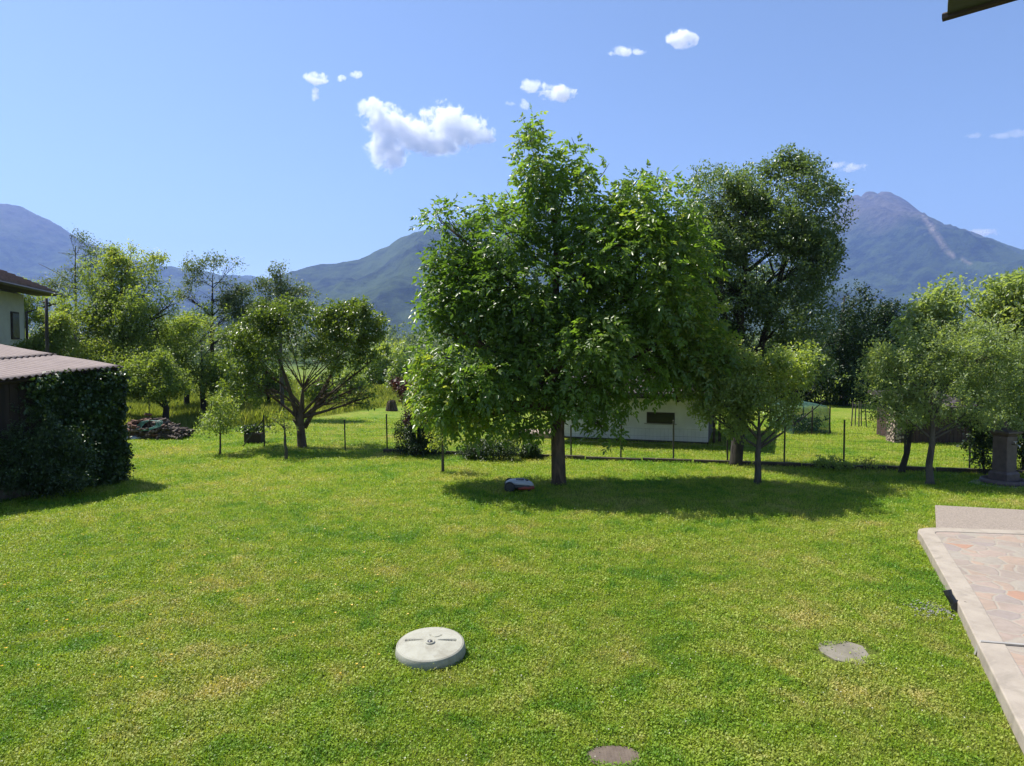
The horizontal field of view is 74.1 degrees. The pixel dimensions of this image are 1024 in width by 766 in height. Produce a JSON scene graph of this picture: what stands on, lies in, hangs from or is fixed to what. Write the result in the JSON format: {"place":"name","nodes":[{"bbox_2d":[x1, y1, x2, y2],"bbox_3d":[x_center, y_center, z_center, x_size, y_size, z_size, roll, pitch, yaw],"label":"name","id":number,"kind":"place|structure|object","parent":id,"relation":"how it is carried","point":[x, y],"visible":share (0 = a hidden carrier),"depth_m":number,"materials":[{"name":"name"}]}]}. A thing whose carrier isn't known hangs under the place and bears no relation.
{"place":"outdoors","nodes":[
{"label":"outdoors","id":0,"kind":"place"},
{"bbox_2d":[0,204,258,333],"bbox_3d":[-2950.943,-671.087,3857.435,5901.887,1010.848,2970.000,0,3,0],"label":"mountain","id":1,"kind":"structure","parent":0,"point":[30,242],"depth_m":4222.44,"materials":[{"name":"blue stone"}]},
{"bbox_2d":[220,275,268,281],"bbox_3d":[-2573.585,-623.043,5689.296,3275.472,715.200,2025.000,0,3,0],"label":"mountain valley","id":2,"kind":"structure","parent":0,"point":[248,276],"depth_m":6135.57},
{"bbox_2d":[122,378,419,427],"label":"meadow grass","id":3,"kind":"structure","parent":0,"point":[183,413],"depth_m":31.50,"materials":[{"name":"green plant"}]},
{"bbox_2d":[386,399,397,410],"bbox_3d":[-6.007,1.089,33.859,0.633,0.602,0.616,0,3,0],"label":"tree stump","id":4,"kind":"object","parent":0,"point":[391,405],"visible":1,"depth_m":33.66,"materials":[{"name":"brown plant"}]},
{"bbox_2d":[82,205,903,344],"bbox_3d":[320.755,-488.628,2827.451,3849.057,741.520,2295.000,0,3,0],"label":"mountain","id":5,"kind":"structure","parent":0,"point":[382,278],"depth_m":2611.69,"materials":[{"name":"blue stone"}]},
{"bbox_2d":[0,355,1023,765],"bbox_3d":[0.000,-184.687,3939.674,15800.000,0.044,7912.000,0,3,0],"label":"ground","id":6,"kind":"structure","parent":0,"point":[840,413],"depth_m":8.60,"materials":[{"name":"green plant"}]},
{"bbox_2d":[0,269,65,358],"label":"house","id":7,"kind":"structure","parent":6,"relation":"on","point":[13,325],"depth_m":28.13,"materials":[{"name":"paint"}]},
{"bbox_2d":[10,311,19,339],"bbox_3d":[-20.829,-2.404,28.427,0.090,1.150,0.750,-1,3,-16],"label":"window","id":8,"kind":"structure","parent":7,"relation":"in","point":[14,316],"depth_m":28.37,"materials":[{"name":"grey glass"}]},
{"bbox_2d":[16,274,55,337],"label":"bushy tree","id":9,"kind":"object","parent":6,"relation":"on","point":[27,307],"visible":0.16,"depth_m":33.50,"materials":[{"name":"green plant"}]},
{"bbox_2d":[42,298,50,352],"bbox_3d":[-15.372,-0.437,22.505,0.250,4.731,0.115,0,3,0],"label":"wooden pole","id":10,"kind":"object","parent":6,"relation":"on","point":[46,302],"visible":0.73,"depth_m":22.40,"materials":[{"name":"brown wood"}]},
{"bbox_2d":[5,305,97,358],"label":"bushy tree","id":11,"kind":"object","parent":6,"relation":"on","point":[59,331],"visible":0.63,"depth_m":26.45,"materials":[{"name":"green plant"}]},
{"bbox_2d":[0,397,106,501],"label":"shrub","id":12,"kind":"object","parent":6,"relation":"on","point":[61,473],"visible":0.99,"depth_m":13.71,"materials":[{"name":"green plant"}]},
{"bbox_2d":[0,344,122,500],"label":"garden shed","id":13,"kind":"structure","parent":6,"relation":"on","point":[14,371],"depth_m":14.20,"materials":[{"name":"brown wood"}]},
{"bbox_2d":[10,367,135,498],"bbox_3d":[-9.339,1.013,14.701,1.116,2.692,2.594,1,3,14],"label":"ivy","id":14,"kind":"object","parent":13,"relation":"attached to","point":[93,400],"visible":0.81,"depth_m":14.84,"materials":[{"name":"green plant"}]},
{"bbox_2d":[32,223,113,355],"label":"thin tree","id":15,"kind":"object","parent":6,"relation":"on","point":[52,284],"visible":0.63,"depth_m":37.58,"materials":[{"name":"green plant"}]},
{"bbox_2d":[50,238,195,404],"bbox_3d":[-16.771,-2.233,28.653,5.978,7.854,4.074,0,3,0],"label":"birch tree","id":16,"kind":"object","parent":6,"relation":"on","point":[109,311],"visible":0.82,"depth_m":28.63,"materials":[{"name":"green plant"}]},
{"bbox_2d":[114,343,204,419],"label":"bushy tree","id":17,"kind":"object","parent":6,"relation":"on","point":[158,375],"visible":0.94,"depth_m":26.39,"materials":[{"name":"green plant"}]},
{"bbox_2d":[125,413,195,439],"bbox_3d":[-12.412,1.476,23.396,2.735,0.917,1.260,0,3,0],"label":"rubble heap","id":18,"kind":"object","parent":6,"relation":"on","point":[167,429],"visible":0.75,"depth_m":23.05,"materials":[{"name":"grey stone"}]},
{"bbox_2d":[136,420,162,430],"bbox_3d":[-12.286,1.444,22.967,0.919,0.346,0.216,0,3,0],"label":"garden hose","id":19,"kind":"object","parent":18,"relation":"on","point":[153,427],"visible":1,"depth_m":22.96,"materials":[{"name":"green rubber"}]},
{"bbox_2d":[141,300,236,404],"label":"bushy tree","id":20,"kind":"object","parent":6,"relation":"on","point":[187,396],"visible":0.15,"depth_m":32.89,"materials":[{"name":"green plant"}]},
{"bbox_2d":[0,516,408,677],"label":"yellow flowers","id":21,"kind":"object","parent":6,"relation":"on","point":[174,589],"visible":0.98,"depth_m":7.92,"materials":[{"name":"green plant"}]},
{"bbox_2d":[163,311,255,414],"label":"bushy tree","id":22,"kind":"object","parent":6,"relation":"on","point":[208,374],"visible":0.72,"depth_m":29.58,"materials":[{"name":"green plant"}]},
{"bbox_2d":[167,250,256,397],"bbox_3d":[-14.594,-2.627,33.968,5.046,8.135,2.891,0,3,0],"label":"thin tree","id":23,"kind":"object","parent":6,"relation":"on","point":[228,297],"visible":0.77,"depth_m":33.68,"materials":[{"name":"green plant"}]},
{"bbox_2d":[190,390,244,454],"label":"sapling","id":24,"kind":"object","parent":6,"relation":"on","point":[221,420],"visible":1,"depth_m":19.41,"materials":[{"name":"green plant"}]},
{"bbox_2d":[236,423,274,443],"bbox_3d":[-8.359,1.620,22.140,1.237,0.656,0.761,0,3,0],"label":"planter box","id":25,"kind":"object","parent":6,"relation":"on","point":[257,436],"visible":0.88,"depth_m":21.93,"materials":[{"name":"brown wood"}]},
{"bbox_2d":[216,327,296,404],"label":"bushy tree","id":26,"kind":"object","parent":6,"relation":"on","point":[268,384],"visible":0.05,"depth_m":33.03,"materials":[{"name":"green plant"}]},
{"bbox_2d":[253,370,295,401],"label":"orchard tree","id":27,"kind":"object","parent":6,"relation":"on","point":[275,387],"visible":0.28,"depth_m":33.42,"materials":[{"name":"green plant"}]},
{"bbox_2d":[241,259,320,409],"bbox_3d":[-10.124,-1.911,30.050,3.547,7.077,2.256,0,3,0],"label":"airy tree","id":28,"kind":"object","parent":6,"relation":"on","point":[276,284],"visible":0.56,"depth_m":29.67,"materials":[{"name":"green plant"}]},
{"bbox_2d":[266,407,297,458],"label":"sapling","id":29,"kind":"object","parent":6,"relation":"on","point":[284,443],"visible":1,"depth_m":18.68,"materials":[{"name":"green plant"}]},
{"bbox_2d":[211,292,390,447],"bbox_3d":[-6.364,-0.331,20.953,5.412,4.786,3.537,0,3,0],"label":"fig tree","id":30,"kind":"object","parent":6,"relation":"on","point":[326,324],"visible":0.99,"depth_m":20.43,"materials":[{"name":"green plant"}]},
{"bbox_2d":[298,372,347,400],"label":"orchard tree","id":31,"kind":"object","parent":6,"relation":"on","point":[311,390],"visible":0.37,"depth_m":34.88,"materials":[{"name":"green plant"}]},
{"bbox_2d":[327,357,369,379],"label":"tree","id":32,"kind":"object","parent":6,"relation":"on","point":[349,368],"visible":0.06,"depth_m":69.40,"materials":[{"name":"green plant"}]},
{"bbox_2d":[334,367,371,394],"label":"orchard tree","id":33,"kind":"object","parent":6,"relation":"on","point":[357,379],"visible":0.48,"depth_m":41.71,"materials":[{"name":"green plant"}]},
{"bbox_2d":[356,339,409,383],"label":"tree","id":34,"kind":"object","parent":6,"relation":"on","point":[386,347],"visible":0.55,"depth_m":54.40,"materials":[{"name":"green plant"}]},
{"bbox_2d":[382,336,412,387],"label":"tree","id":35,"kind":"object","parent":6,"relation":"on","point":[395,371],"visible":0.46,"depth_m":47.49,"materials":[{"name":"green plant"}]},
{"bbox_2d":[385,375,426,453],"bbox_3d":[-2.832,0.935,19.530,1.335,2.393,1.303,2,3,38],"label":"purple shrub","id":36,"kind":"object","parent":6,"relation":"on","point":[402,389],"visible":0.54,"depth_m":19.30,"materials":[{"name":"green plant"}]},
{"bbox_2d":[390,408,448,457],"bbox_3d":[-2.655,1.395,19.492,1.734,1.478,1.702,0,3,0],"label":"shrub","id":37,"kind":"object","parent":6,"relation":"on","point":[413,443],"visible":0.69,"depth_m":19.23,"materials":[{"name":"green plant"}]},
{"bbox_2d":[395,627,465,670],"bbox_3d":[-0.802,2.605,6.680,0.690,0.160,0.690,-1,8,0],"label":"concrete lid","id":38,"kind":"object","parent":6,"relation":"on","point":[425,649],"visible":1,"depth_m":6.57,"materials":[{"name":"white concrete"}]},
{"bbox_2d":[425,416,461,471],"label":"sapling","id":39,"kind":"object","parent":6,"relation":"on","point":[440,440],"visible":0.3,"depth_m":16.71,"materials":[{"name":"green plant"}]},
{"bbox_2d":[455,436,489,460],"bbox_3d":[-1.042,1.774,18.723,0.976,0.794,0.932,1,3,29],"label":"round shrub","id":40,"kind":"object","parent":6,"relation":"on","point":[470,452],"visible":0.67,"depth_m":18.64,"materials":[{"name":"green plant"}]},
{"bbox_2d":[0,456,967,761],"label":"clover flowers","id":41,"kind":"object","parent":6,"relation":"on","point":[488,594],"visible":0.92,"depth_m":6.38,"materials":[{"name":"white plant"}]},
{"bbox_2d":[25,320,955,363],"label":"woodland","id":42,"kind":"object","parent":6,"relation":"on","point":[413,341],"visible":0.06,"depth_m":164.60,"materials":[{"name":"green plant"}]},
{"bbox_2d":[479,435,519,461],"bbox_3d":[-0.304,1.716,18.487,1.198,0.933,0.970,0,3,0],"label":"round shrub","id":43,"kind":"object","parent":6,"relation":"on","point":[502,450],"visible":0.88,"depth_m":18.39,"materials":[{"name":"green plant"}]},
{"bbox_2d":[504,478,533,491],"bbox_3d":[0.158,2.182,14.598,0.647,0.255,0.506,0,3,0],"label":"robot mower","id":44,"kind":"object","parent":6,"relation":"on","point":[518,484],"visible":1,"depth_m":14.41,"materials":[{"name":"black plastic"}]},
{"bbox_2d":[517,441,543,458],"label":"round shrub","id":45,"kind":"object","parent":6,"relation":"on","point":[535,452],"visible":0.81,"depth_m":18.70,"materials":[{"name":"green plant"}]},
{"bbox_2d":[518,429,549,438],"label":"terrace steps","id":46,"kind":"structure","parent":6,"relation":"on","point":[546,436],"depth_m":23.13,"materials":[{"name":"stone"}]},
{"bbox_2d":[400,104,746,485],"bbox_3d":[1.329,-1.851,14.944,7.576,8.395,4.737,0,3,0],"label":"walnut tree","id":47,"kind":"object","parent":6,"relation":"on","point":[668,299],"visible":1,"depth_m":14.39,"materials":[{"name":"green plant"}]},
{"bbox_2d":[586,745,640,765],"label":"drain cover","id":48,"kind":"object","parent":6,"relation":"on","point":[609,753],"visible":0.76,"depth_m":5.03,"materials":[{"name":"grey concrete"}]},
{"bbox_2d":[540,369,720,443],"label":"outbuilding","id":49,"kind":"structure","parent":6,"relation":"on","point":[660,420],"depth_m":22.24,"materials":[{"name":"paint"}]},
{"bbox_2d":[644,412,676,424],"bbox_3d":[4.880,1.159,22.266,1.040,0.395,0.170,1,3,19],"label":"window","id":50,"kind":"structure","parent":49,"relation":"in","point":[659,418],"depth_m":22.22,"materials":[{"name":"brown glass"}]},
{"bbox_2d":[242,414,1023,468],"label":"wire fence","id":51,"kind":"object","parent":6,"relation":"on","point":[673,436],"visible":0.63,"depth_m":18.43,"materials":[{"name":"metal"}]},
{"bbox_2d":[383,449,1023,474],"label":"fence kerb","id":52,"kind":"structure","parent":6,"relation":"on","point":[910,468],"depth_m":17.72,"materials":[{"name":"grey concrete"}]},
{"bbox_2d":[673,337,850,484],"bbox_3d":[5.455,0.656,15.227,3.856,3.360,2.069,0,3,0],"label":"fruit tree","id":53,"kind":"object","parent":6,"relation":"on","point":[739,394],"visible":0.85,"depth_m":14.82,"materials":[{"name":"green plant"}]},
{"bbox_2d":[671,142,860,466],"bbox_3d":[6.278,-1.906,17.636,4.723,8.250,4.328,0,3,0],"label":"tall tree","id":54,"kind":"object","parent":6,"relation":"on","point":[800,234],"visible":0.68,"depth_m":16.87,"materials":[{"name":"green plant"}]},
{"bbox_2d":[758,321,834,403],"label":"dark tree","id":55,"kind":"object","parent":6,"relation":"on","point":[805,399],"visible":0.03,"depth_m":38.52,"materials":[{"name":"green plant"}]},
{"bbox_2d":[769,401,830,434],"bbox_3d":[10.701,1.256,25.326,1.378,1.120,2.356,0,3,0],"label":"net cage","id":56,"kind":"object","parent":6,"relation":"on","point":[826,413],"visible":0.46,"depth_m":24.22,"materials":[{"name":"green"}]},
{"bbox_2d":[777,413,826,433],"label":"vegetable plants","id":57,"kind":"object","parent":6,"relation":"on","point":[806,426],"visible":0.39,"depth_m":24.66,"materials":[{"name":"green plant"}]},
{"bbox_2d":[811,454,854,470],"bbox_3d":[8.136,2.010,17.200,1.024,0.468,0.959,0,3,0],"label":"shrub","id":58,"kind":"object","parent":6,"relation":"on","point":[831,460],"visible":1,"depth_m":17.10,"materials":[{"name":"green plant"}]},
{"bbox_2d":[817,640,873,665],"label":"stone slab","id":59,"kind":"structure","parent":6,"relation":"on","point":[844,649],"depth_m":6.73,"materials":[{"name":"grey stone"}]},
{"bbox_2d":[809,277,895,405],"bbox_3d":[18.265,-2.188,36.851,5.376,7.088,3.816,0,3,0],"label":"dark tree","id":60,"kind":"object","parent":6,"relation":"on","point":[844,354],"visible":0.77,"depth_m":36.40,"materials":[{"name":"green plant"}]},
{"bbox_2d":[851,401,866,426],"bbox_3d":[13.668,1.222,26.692,0.412,1.022,0.478,-3,4,-43],"label":"stake guard","id":61,"kind":"object","parent":6,"relation":"on","point":[858,414],"visible":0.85,"depth_m":26.70,"materials":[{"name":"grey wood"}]},
{"bbox_2d":[851,455,886,469],"bbox_3d":[8.927,2.033,17.118,0.765,0.430,0.679,0,3,0],"label":"shrub","id":62,"kind":"object","parent":6,"relation":"on","point":[865,466],"visible":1,"depth_m":17.02,"materials":[{"name":"green plant"}]},
{"bbox_2d":[851,295,921,404],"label":"dark tree","id":63,"kind":"object","parent":6,"relation":"on","point":[887,313],"visible":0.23,"depth_m":37.59,"materials":[{"name":"green plant"}]},
{"bbox_2d":[886,411,904,442],"bbox_3d":[12.573,1.444,22.232,0.350,1.000,0.500,0,3,0],"label":"log stack","id":64,"kind":"object","parent":6,"relation":"on","point":[895,438],"visible":0.43,"depth_m":22.00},
{"bbox_2d":[857,375,946,473],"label":"fruit tree","id":65,"kind":"object","parent":6,"relation":"on","point":[903,463],"visible":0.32,"depth_m":16.61,"materials":[{"name":"green plant"}]},
{"bbox_2d":[867,390,976,442],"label":"red shed","id":66,"kind":"structure","parent":6,"relation":"on","point":[956,435],"depth_m":21.94,"materials":[{"name":"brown wood"}]},
{"bbox_2d":[888,597,957,619],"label":"pebbles","id":67,"kind":"object","parent":6,"relation":"on","point":[930,610],"visible":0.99,"depth_m":7.78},
{"bbox_2d":[900,345,972,398],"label":"dark tree","id":68,"kind":"object","parent":6,"relation":"on","point":[918,356],"visible":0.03,"depth_m":39.56,"materials":[{"name":"green plant"}]},
{"bbox_2d":[851,313,1023,484],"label":"fruit tree","id":69,"kind":"object","parent":6,"relation":"on","point":[990,355],"visible":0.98,"depth_m":15.13,"materials":[{"name":"green plant"}]},
{"bbox_2d":[883,266,1023,427],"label":"persimmon tree","id":70,"kind":"object","parent":6,"relation":"on","point":[1002,298],"visible":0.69,"depth_m":16.36,"materials":[{"name":"green plant"}]},
{"bbox_2d":[943,589,964,613],"bbox_3d":[5.075,2.505,7.753,0.264,0.278,0.105,2,3,33],"label":"drain spout","id":71,"kind":"object","parent":6,"relation":"on","point":[951,598],"visible":0.67,"depth_m":7.74,"materials":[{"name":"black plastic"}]},
{"bbox_2d":[917,528,1023,753],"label":"patio","id":72,"kind":"structure","parent":6,"relation":"on","point":[980,572],"depth_m":7.97,"materials":[{"name":"beige stone"}]},
{"bbox_2d":[953,405,1001,474],"bbox_3d":[11.372,1.356,16.483,0.977,1.842,1.058,-2,3,-38],"label":"shrub","id":73,"kind":"object","parent":6,"relation":"on","point":[978,439],"visible":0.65,"depth_m":16.40,"materials":[{"name":"green plant"}]},
{"bbox_2d":[935,505,1023,529],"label":"concrete slab","id":74,"kind":"structure","parent":6,"relation":"on","point":[975,518],"depth_m":11.90,"materials":[{"name":"beige concrete"}]},
{"bbox_2d":[940,321,1023,402],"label":"dark tree","id":75,"kind":"object","parent":6,"relation":"on","point":[983,382],"visible":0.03,"depth_m":39.35,"materials":[{"name":"green plant"}]},
{"bbox_2d":[986,387,1023,469],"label":"shrub","id":76,"kind":"object","parent":6,"relation":"on","point":[1020,452],"visible":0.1,"depth_m":16.56,"materials":[{"name":"green plant"}]},
{"bbox_2d":[0,0,1023,277],"label":"sky","id":77,"kind":"structure","parent":0,"point":[308,133],"materials":[{"name":"blue"}]},
{"bbox_2d":[772,191,1023,323],"bbox_3d":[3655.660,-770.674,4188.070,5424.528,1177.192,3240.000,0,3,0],"label":"mountain","id":78,"kind":"structure","parent":0,"point":[897,246],"depth_m":3943.59,"materials":[{"name":"blue stone"}]},
{"bbox_2d":[942,0,1016,21],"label":"roof corner","id":79,"kind":"object","parent":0,"point":[957,8],"visible":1,"depth_m":3.42,"materials":[{"name":"tile"}]},
{"bbox_3d":[11.278,2.291,15.248,1.918,0.072,1.070,0,3,0],"label":"stone pad","id":80,"kind":"object","parent":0,"visible":0},
{"bbox_2d":[979,421,1023,486],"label":"stone pump","id":81,"kind":"object","parent":80,"relation":"on","point":[1004,472],"visible":0.91,"depth_m":15.06,"materials":[{"name":"stone"}]}
]}

